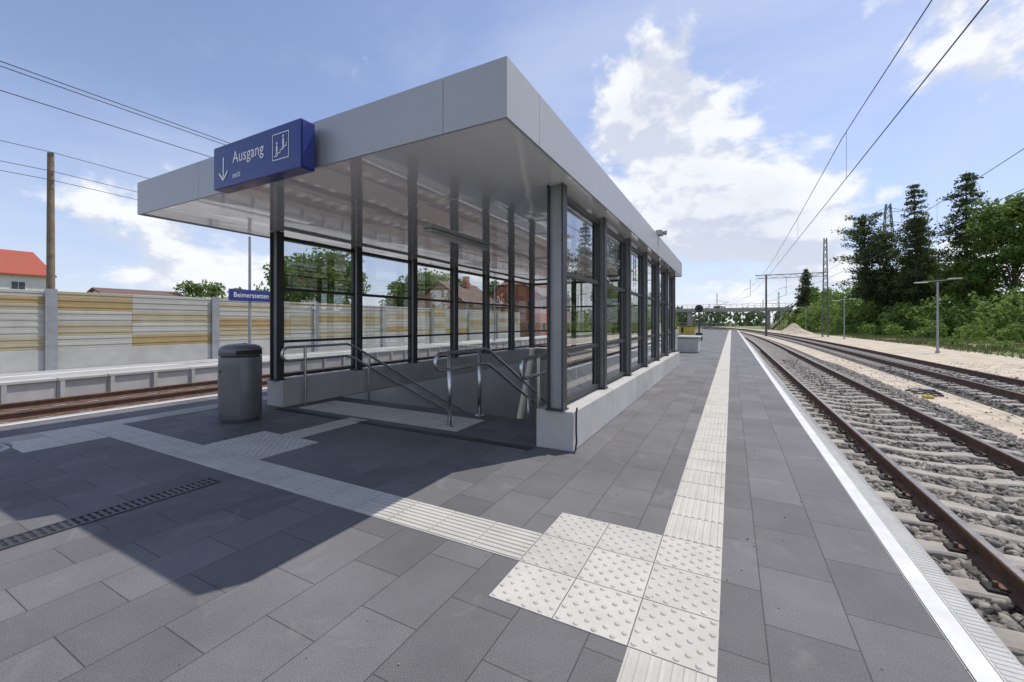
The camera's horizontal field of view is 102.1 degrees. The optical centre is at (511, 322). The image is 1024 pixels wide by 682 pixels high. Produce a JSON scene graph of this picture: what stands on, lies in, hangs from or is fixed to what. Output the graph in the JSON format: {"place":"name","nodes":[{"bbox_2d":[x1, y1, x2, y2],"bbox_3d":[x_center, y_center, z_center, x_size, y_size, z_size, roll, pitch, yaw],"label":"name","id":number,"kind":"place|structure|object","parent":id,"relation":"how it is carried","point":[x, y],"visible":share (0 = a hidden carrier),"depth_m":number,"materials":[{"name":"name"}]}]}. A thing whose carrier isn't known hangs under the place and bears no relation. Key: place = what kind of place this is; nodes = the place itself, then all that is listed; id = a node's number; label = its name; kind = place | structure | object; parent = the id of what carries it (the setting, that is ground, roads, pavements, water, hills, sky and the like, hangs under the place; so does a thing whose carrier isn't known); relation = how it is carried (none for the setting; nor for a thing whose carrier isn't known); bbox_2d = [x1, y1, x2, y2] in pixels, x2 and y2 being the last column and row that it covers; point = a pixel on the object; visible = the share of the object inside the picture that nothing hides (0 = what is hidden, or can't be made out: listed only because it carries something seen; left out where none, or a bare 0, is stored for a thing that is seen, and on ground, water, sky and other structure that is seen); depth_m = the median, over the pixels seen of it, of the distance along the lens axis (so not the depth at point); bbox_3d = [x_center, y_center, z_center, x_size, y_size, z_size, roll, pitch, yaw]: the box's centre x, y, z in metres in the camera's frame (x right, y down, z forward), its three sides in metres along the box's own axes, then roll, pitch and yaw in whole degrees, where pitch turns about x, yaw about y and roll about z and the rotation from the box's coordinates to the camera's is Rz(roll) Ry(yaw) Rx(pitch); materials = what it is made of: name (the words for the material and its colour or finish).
{"place":"outdoors","nodes":[
{"label":"outdoors","id":0,"kind":"place"},
{"bbox_2d":[0,443,10,451],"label":"manhole cover","id":1,"kind":"object","parent":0,"point":[4,446],"visible":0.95,"depth_m":3.96,"materials":[{"name":"metal"}]},
{"bbox_2d":[0,328,678,422],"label":"gravel ground","id":2,"kind":"structure","parent":0,"point":[126,405],"depth_m":10.19,"materials":[{"name":"beige gravel"}]},
{"bbox_2d":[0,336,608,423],"bbox_3d":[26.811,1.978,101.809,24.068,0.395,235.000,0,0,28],"label":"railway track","id":3,"kind":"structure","parent":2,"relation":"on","point":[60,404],"depth_m":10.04,"materials":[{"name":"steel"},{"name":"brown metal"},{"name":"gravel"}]},
{"bbox_2d":[0,323,1023,356],"bbox_3d":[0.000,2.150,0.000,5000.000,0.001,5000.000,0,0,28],"label":"ground","id":4,"kind":"structure","parent":0,"point":[763,328],"depth_m":72.71,"materials":[{"name":"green plant"}]},
{"bbox_2d":[0,274,45,337],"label":"walls","id":5,"kind":"structure","parent":4,"relation":"on","point":[35,283],"depth_m":46.78,"materials":[{"name":"white paint"}]},
{"bbox_2d":[11,281,25,340],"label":"windows and door","id":6,"kind":"structure","parent":5,"relation":"in","point":[18,284],"depth_m":46.28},
{"bbox_2d":[0,249,56,277],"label":"roof","id":7,"kind":"structure","parent":5,"relation":"on","point":[15,262],"depth_m":48.52,"materials":[{"name":"red tile"}]},
{"bbox_2d":[46,152,54,288],"bbox_3d":[-18.361,-2.300,16.489,0.375,8.900,0.270,0,0,28],"label":"utility pole","id":8,"kind":"object","parent":4,"relation":"on","point":[50,251],"visible":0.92,"depth_m":16.43,"materials":[{"name":"brown wood"}]},
{"bbox_2d":[0,140,586,288],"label":"overhead line","id":9,"kind":"object","parent":8,"relation":"attached to","point":[70,175],"visible":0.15,"depth_m":16.82,"materials":[{"name":"black metal"}]},
{"bbox_2d":[74,290,199,338],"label":"walls","id":10,"kind":"structure","parent":4,"relation":"on","point":[94,291],"depth_m":51.30,"materials":[{"name":"white paint"}]},
{"bbox_2d":[69,287,186,307],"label":"roof","id":11,"kind":"structure","parent":10,"relation":"on","point":[131,291],"depth_m":53.03,"materials":[{"name":"brown tile"}]},
{"bbox_2d":[173,279,227,315],"bbox_3d":[-44.376,-2.056,59.054,5.825,8.426,6.081,0,0,28],"label":"garden tree","id":12,"kind":"object","parent":4,"relation":"on","point":[213,290],"visible":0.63,"depth_m":58.39,"materials":[{"name":"green plant"}]},
{"bbox_2d":[0,332,608,403],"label":"opposite platform","id":13,"kind":"structure","parent":4,"relation":"on","point":[26,386],"depth_m":13.05,"materials":[{"name":"concrete"}]},
{"bbox_2d":[228,236,269,343],"bbox_3d":[-10.096,-0.917,15.942,0.251,4.765,1.600,0,0,28],"label":"station name sign","id":14,"kind":"object","parent":13,"relation":"on","point":[249,295],"visible":0.99,"depth_m":15.90,"materials":[{"name":"metal"}]},
{"bbox_2d":[0,288,519,373],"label":"noise barrier","id":15,"kind":"object","parent":13,"relation":"on","point":[121,340],"visible":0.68,"depth_m":15.23,"materials":[{"name":"metal"}]},
{"bbox_2d":[494,280,495,340],"bbox_3d":[-0.904,-0.983,32.177,1.159,4.895,0.160,0,0,28],"label":"platform lamp","id":16,"kind":"object","parent":13,"relation":"on","point":[494,309],"visible":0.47,"depth_m":32.37,"materials":[{"name":"metal"}]},
{"bbox_2d":[578,294,582,333],"bbox_3d":[8.470,-0.983,49.844,1.159,4.895,0.160,0,0,28],"label":"platform lamp","id":17,"kind":"object","parent":13,"relation":"on","point":[578,312],"visible":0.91,"depth_m":50.05,"materials":[{"name":"metal"}]},
{"bbox_2d":[253,247,370,315],"bbox_3d":[-21.592,-2.984,45.120,11.188,10.281,10.486,0,0,28],"label":"maple tree","id":18,"kind":"object","parent":4,"relation":"on","point":[319,273],"visible":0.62,"depth_m":42.69,"materials":[{"name":"green plant"}]},
{"bbox_2d":[378,268,449,306],"bbox_3d":[-13.752,-2.999,59.679,10.587,10.311,9.527,0,0,-22],"label":"maple tree","id":19,"kind":"object","parent":4,"relation":"on","point":[426,281],"visible":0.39,"depth_m":58.10,"materials":[{"name":"green plant"}]},
{"bbox_2d":[68,305,794,326],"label":"distant trees","id":20,"kind":"object","parent":4,"relation":"on","point":[715,321],"visible":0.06,"depth_m":242.08,"materials":[{"name":"green plant"}]},
{"bbox_2d":[430,275,470,284],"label":"maple tree","id":21,"kind":"object","parent":4,"relation":"on","point":[460,281],"depth_m":71.09,"materials":[{"name":"green plant"}]},
{"bbox_2d":[418,283,496,329],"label":"walls","id":22,"kind":"structure","parent":4,"relation":"on","point":[438,291],"depth_m":47.49,"materials":[{"name":"beige paint"}]},
{"bbox_2d":[418,276,500,306],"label":"roof","id":23,"kind":"structure","parent":22,"relation":"on","point":[467,292],"depth_m":48.80,"materials":[{"name":"brown tile"}]},
{"bbox_2d":[386,313,591,328],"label":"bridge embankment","id":24,"kind":"structure","parent":4,"relation":"on","point":[587,323],"depth_m":145.65,"materials":[{"name":"green plant"}]},
{"bbox_2d":[490,281,499,291],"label":"garden tree","id":25,"kind":"object","parent":4,"relation":"on","point":[497,284],"visible":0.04,"depth_m":75.86,"materials":[{"name":"green plant"}]},
{"bbox_2d":[0,330,1023,681],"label":"station platform","id":26,"kind":"structure","parent":4,"relation":"on","point":[342,550],"depth_m":2.16,"materials":[{"name":"stone"}]},
{"bbox_2d":[0,477,220,550],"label":"drainage channel","id":27,"kind":"object","parent":26,"relation":"on","point":[40,532],"visible":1,"depth_m":2.56,"materials":[{"name":"metal"}]},
{"bbox_2d":[218,343,261,422],"bbox_3d":[-3.336,0.728,5.082,0.458,0.945,0.465,0,0,28],"label":"litter bin","id":28,"kind":"object","parent":26,"relation":"on","point":[239,382],"visible":1,"depth_m":4.91,"materials":[{"name":"silver metal"}]},
{"bbox_2d":[276,408,533,449],"bbox_3d":[-1.525,1.197,4.828,3.880,0.006,0.100,0,0,28],"label":"drainage channel","id":29,"kind":"object","parent":26,"relation":"on","point":[430,432],"visible":0.99,"depth_m":4.54,"materials":[{"name":"metal"}]},
{"bbox_2d":[137,56,681,451],"bbox_3d":[0.166,-0.235,8.343,5.042,2.870,10.345,0,0,28],"label":"stair shelter","id":30,"kind":"object","parent":26,"relation":"on","point":[496,157],"visible":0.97,"depth_m":4.85,"materials":[{"name":"metal"}]},
{"bbox_2d":[214,118,314,193],"bbox_3d":[-2.174,-1.420,3.628,1.258,0.390,0.179,0,0,28],"label":"exit sign","id":31,"kind":"object","parent":30,"relation":"attached to","point":[281,152],"visible":1,"depth_m":3.48,"materials":[{"name":"metal"}]},
{"bbox_2d":[422,228,489,250],"bbox_3d":[-0.814,-1.258,6.403,0.160,0.067,1.550,0,0,28],"label":"ceiling lamp","id":32,"kind":"object","parent":30,"relation":"attached to","point":[451,238],"visible":1,"depth_m":6.20,"materials":[{"name":"grey plastic"}]},
{"bbox_2d":[573,407,577,452],"bbox_3d":[0.593,0.996,3.821,0.028,0.402,0.109,0,0,25],"label":"black cable","id":33,"kind":"object","parent":30,"relation":"attached to","point":[574,451],"visible":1,"depth_m":3.82,"materials":[{"name":"rubber"}]},
{"bbox_2d":[655,229,666,236],"bbox_3d":[2.885,-1.715,7.979,0.197,0.110,0.200,0,0,28],"label":"loudspeaker","id":34,"kind":"object","parent":30,"relation":"on","point":[661,232],"visible":0.83,"depth_m":7.92,"materials":[{"name":"metal"}]},
{"bbox_2d":[341,360,608,420],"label":"underpass staircase","id":35,"kind":"structure","parent":26,"relation":"on","point":[500,396],"depth_m":10.73,"materials":[{"name":"stone"}]},
{"bbox_2d":[280,343,465,411],"bbox_3d":[-1.556,2.003,8.829,0.123,3.344,7.078,0,0,28],"label":"wall handrail","id":36,"kind":"object","parent":35,"relation":"attached to","point":[305,359],"depth_m":6.77,"materials":[{"name":"silver metal"}]},
{"bbox_2d":[433,347,546,427],"bbox_3d":[0.799,2.003,7.607,0.120,3.348,7.031,0,0,28],"label":"stair handrail","id":37,"kind":"object","parent":35,"relation":"on","point":[449,369],"visible":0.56,"depth_m":5.28,"materials":[{"name":"silver metal"}]},
{"bbox_2d":[519,353,591,407],"bbox_3d":[1.784,2.003,7.028,0.123,3.344,7.128,0,0,28],"label":"wall handrail","id":38,"kind":"object","parent":35,"relation":"attached to","point":[538,374],"depth_m":4.25,"materials":[{"name":"silver metal"}]},
{"bbox_2d":[678,325,696,334],"bbox_3d":[17.646,0.760,41.579,1.600,0.880,2.200,0,0,28],"label":"grit container","id":39,"kind":"object","parent":26,"relation":"on","point":[688,329],"visible":0.91,"depth_m":40.75,"materials":[{"name":"yellow paint"}]},
{"bbox_2d":[676,335,701,352],"bbox_3d":[7.277,0.880,16.968,0.850,0.640,1.700,0,0,28],"label":"bin","id":40,"kind":"object","parent":26,"relation":"on","point":[688,343],"visible":0.97,"depth_m":16.29,"materials":[{"name":"grey metal"}]},
{"bbox_2d":[695,305,702,339],"bbox_3d":[12.383,0.022,27.391,0.514,2.357,0.200,0,0,28],"label":"platform signal","id":41,"kind":"object","parent":26,"relation":"on","point":[698,308],"visible":0.86,"depth_m":27.34,"materials":[{"name":"metal"}]},
{"bbox_2d":[679,323,735,329],"bbox_3d":[29.864,0.650,63.432,7.900,1.100,0.060,0,0,28],"label":"platform barrier","id":42,"kind":"object","parent":26,"relation":"on","point":[706,326],"visible":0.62,"depth_m":62.88,"materials":[{"name":"metal"}]},
{"bbox_2d":[490,282,570,336],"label":"walls","id":43,"kind":"structure","parent":4,"relation":"on","point":[522,294],"depth_m":52.57,"materials":[{"name":"brick"}]},
{"bbox_2d":[490,281,570,300],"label":"roof","id":44,"kind":"structure","parent":43,"relation":"on","point":[541,290],"depth_m":53.82,"materials":[{"name":"brown tile"}]},
{"bbox_2d":[496,300,569,332],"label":"windows and door","id":45,"kind":"structure","parent":43,"relation":"attached to","point":[544,309],"depth_m":52.72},
{"bbox_2d":[580,283,582,332],"bbox_3d":[10.455,-3.175,62.375,1.200,10.650,0.386,0,0,28],"label":"power pole","id":46,"kind":"object","parent":4,"relation":"on","point":[581,318],"visible":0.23,"depth_m":62.27,"materials":[{"name":"brown wood"}]},
{"bbox_2d":[0,61,228,156],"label":"overhead line","id":47,"kind":"object","parent":46,"relation":"attached to","point":[106,103],"visible":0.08,"depth_m":14.94,"materials":[{"name":"copper"},{"name":"steel"}]},
{"bbox_2d":[589,282,608,324],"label":"garden tree","id":48,"kind":"object","parent":4,"relation":"on","point":[607,304],"visible":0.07,"depth_m":73.20,"materials":[{"name":"green plant"}]},
{"bbox_2d":[583,307,678,329],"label":"bushes","id":49,"kind":"object","parent":4,"relation":"on","point":[590,319],"visible":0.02,"depth_m":111.11,"materials":[{"name":"green plant"}]},
{"bbox_2d":[675,303,791,328],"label":"road bridge","id":50,"kind":"structure","parent":4,"relation":"on","point":[689,311],"depth_m":130.62,"materials":[{"name":"concrete"}]},
{"bbox_2d":[769,293,779,330],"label":"catenary mast","id":51,"kind":"object","parent":4,"relation":"on","point":[778,311],"visible":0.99,"depth_m":105.51,"materials":[{"name":"grey metal"}]},
{"bbox_2d":[744,238,828,336],"bbox_3d":[40.316,-4.923,61.248,10.551,14.167,0.764,0,0,28],"label":"catenary gantry","id":52,"kind":"object","parent":4,"relation":"on","point":[823,297],"visible":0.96,"depth_m":59.17,"materials":[{"name":"grey metal"}]},
{"bbox_2d":[716,0,1022,309],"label":"overhead catenary","id":53,"kind":"object","parent":52,"relation":"attached to","point":[986,2],"visible":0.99,"depth_m":10.70,"materials":[{"name":"black metal"}]},
{"bbox_2d":[788,269,814,316],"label":"spruce tree","id":54,"kind":"object","parent":4,"relation":"on","point":[803,296],"visible":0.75,"depth_m":109.07,"materials":[{"name":"green plant"}]},
{"bbox_2d":[794,286,829,308],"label":"roadside tree","id":55,"kind":"object","parent":4,"relation":"on","point":[816,290],"visible":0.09,"depth_m":113.63,"materials":[{"name":"green plant"}]},
{"bbox_2d":[696,327,1023,666],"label":"ballast bed","id":56,"kind":"object","parent":4,"relation":"on","point":[994,617],"visible":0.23,"depth_m":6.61,"materials":[{"name":"grey gravel"}]},
{"bbox_2d":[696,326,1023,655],"bbox_3d":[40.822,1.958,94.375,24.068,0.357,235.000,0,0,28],"label":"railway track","id":57,"kind":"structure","parent":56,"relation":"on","point":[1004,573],"depth_m":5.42,"materials":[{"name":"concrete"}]},
{"bbox_2d":[829,210,902,332],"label":"spruce tree","id":58,"kind":"object","parent":4,"relation":"on","point":[861,230],"visible":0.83,"depth_m":74.57,"materials":[{"name":"green plant"}]},
{"bbox_2d":[852,277,900,328],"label":"birch tree","id":59,"kind":"object","parent":4,"relation":"on","point":[880,311],"visible":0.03,"depth_m":76.21,"materials":[{"name":"green plant"}]},
{"bbox_2d":[848,232,913,318],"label":"spruce tree","id":60,"kind":"object","parent":4,"relation":"on","point":[885,245],"visible":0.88,"depth_m":71.95,"materials":[{"name":"green plant"}]},
{"bbox_2d":[859,203,904,267],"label":"electricity pylon","id":61,"kind":"object","parent":4,"relation":"on","point":[886,212],"visible":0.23,"depth_m":149.25,"materials":[{"name":"grey metal"}]},
{"bbox_2d":[770,311,1003,329],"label":"bridge embankment","id":62,"kind":"structure","parent":4,"relation":"on","point":[774,326],"depth_m":120.98,"materials":[{"name":"green plant"}]},
{"bbox_2d":[779,286,1023,339],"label":"bushes","id":63,"kind":"object","parent":4,"relation":"on","point":[962,314],"visible":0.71,"depth_m":59.75,"materials":[{"name":"green plant"}]},
{"bbox_2d":[804,317,1023,342],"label":"bushes","id":64,"kind":"object","parent":4,"relation":"on","point":[970,333],"visible":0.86,"depth_m":53.64,"materials":[{"name":"green plant"}]},
{"bbox_2d":[808,270,1023,334],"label":"bushes","id":65,"kind":"object","parent":4,"relation":"on","point":[836,295],"visible":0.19,"depth_m":83.90,"materials":[{"name":"green plant"}]},
{"bbox_2d":[887,256,946,303],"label":"birch tree","id":66,"kind":"object","parent":4,"relation":"on","point":[922,269],"visible":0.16,"depth_m":69.45,"materials":[{"name":"green plant"}]},
{"bbox_2d":[884,183,951,327],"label":"spruce tree","id":67,"kind":"object","parent":4,"relation":"on","point":[914,227],"visible":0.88,"depth_m":67.72,"materials":[{"name":"green plant"}]},
{"bbox_2d":[901,216,947,311],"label":"spruce tree","id":68,"kind":"object","parent":4,"relation":"on","point":[920,252],"visible":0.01,"depth_m":70.45,"materials":[{"name":"green plant"}]},
{"bbox_2d":[924,171,1001,295],"bbox_3d":[69.195,-10.574,64.001,9.060,25.452,10.241,0,0,28],"label":"spruce tree","id":69,"kind":"object","parent":4,"relation":"on","point":[958,239],"visible":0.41,"depth_m":63.58,"materials":[{"name":"green plant"}]},
{"bbox_2d":[923,256,1018,311],"bbox_3d":[68.109,-3.799,61.186,8.590,11.910,8.557,0,0,14],"label":"birch tree","id":70,"kind":"object","parent":4,"relation":"on","point":[975,273],"visible":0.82,"depth_m":60.02,"materials":[{"name":"green plant"}]},
{"bbox_2d":[927,335,1023,353],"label":"shrubs","id":71,"kind":"object","parent":4,"relation":"on","point":[1002,343],"visible":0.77,"depth_m":36.69,"materials":[{"name":"green plant"}]},
{"bbox_2d":[960,192,1023,305],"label":"birch tree","id":72,"kind":"object","parent":4,"relation":"on","point":[996,223],"visible":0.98,"depth_m":57.23,"materials":[{"name":"green plant"}]},
{"bbox_2d":[0,0,1023,322],"label":"sky","id":73,"kind":"structure","parent":0,"point":[718,121],"materials":[{"name":"blue"}]},
{"bbox_2d":[726,327,1023,438],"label":"sandy ground","id":74,"kind":"structure","parent":0,"point":[948,357],"depth_m":21.07,"materials":[{"name":"beige sand"}]},
{"bbox_2d":[777,323,817,334],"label":"sand pile","id":75,"kind":"object","parent":74,"relation":"on","point":[793,329],"visible":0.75,"depth_m":71.66,"materials":[{"name":"beige sand"}]},
{"bbox_2d":[834,299,850,338],"bbox_3d":[42.065,-0.410,52.396,2.400,5.120,0.232,0,0,28],"label":"street lamp","id":76,"kind":"object","parent":74,"relation":"on","point":[844,316],"visible":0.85,"depth_m":52.34,"materials":[{"name":"metal"}]},
{"bbox_2d":[721,328,1023,417],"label":"ballast bed","id":77,"kind":"object","parent":74,"relation":"on","point":[986,403],"visible":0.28,"depth_m":14.35,"materials":[{"name":"grey gravel"}]},
{"bbox_2d":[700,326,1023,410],"bbox_3d":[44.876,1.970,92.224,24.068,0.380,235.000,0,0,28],"label":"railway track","id":78,"kind":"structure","parent":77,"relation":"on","point":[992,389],"depth_m":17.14,"materials":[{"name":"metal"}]},
{"bbox_2d":[823,358,1023,434],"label":"pebbles","id":79,"kind":"object","parent":74,"relation":"on","point":[1007,420],"visible":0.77,"depth_m":15.95,"materials":[{"name":"grey stone"}]},
{"bbox_2d":[905,387,943,398],"bbox_3d":[12.073,2.042,12.046,0.762,0.125,1.800,0,0,28],"label":"track magnet","id":80,"kind":"object","parent":74,"relation":"on","point":[927,393],"visible":1,"depth_m":12.09,"materials":[{"name":"grey metal"}]},
{"bbox_2d":[914,278,962,352],"bbox_3d":[28.999,-0.410,28.197,2.400,5.120,0.232,0,0,28],"label":"street lamp","id":81,"kind":"object","parent":74,"relation":"on","point":[937,321],"visible":0.87,"depth_m":28.16,"materials":[{"name":"metal"}]},
{"bbox_2d":[827,333,1023,358],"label":"grass","id":82,"kind":"structure","parent":0,"point":[982,347],"depth_m":40.91,"materials":[{"name":"green plant"}]}
]}

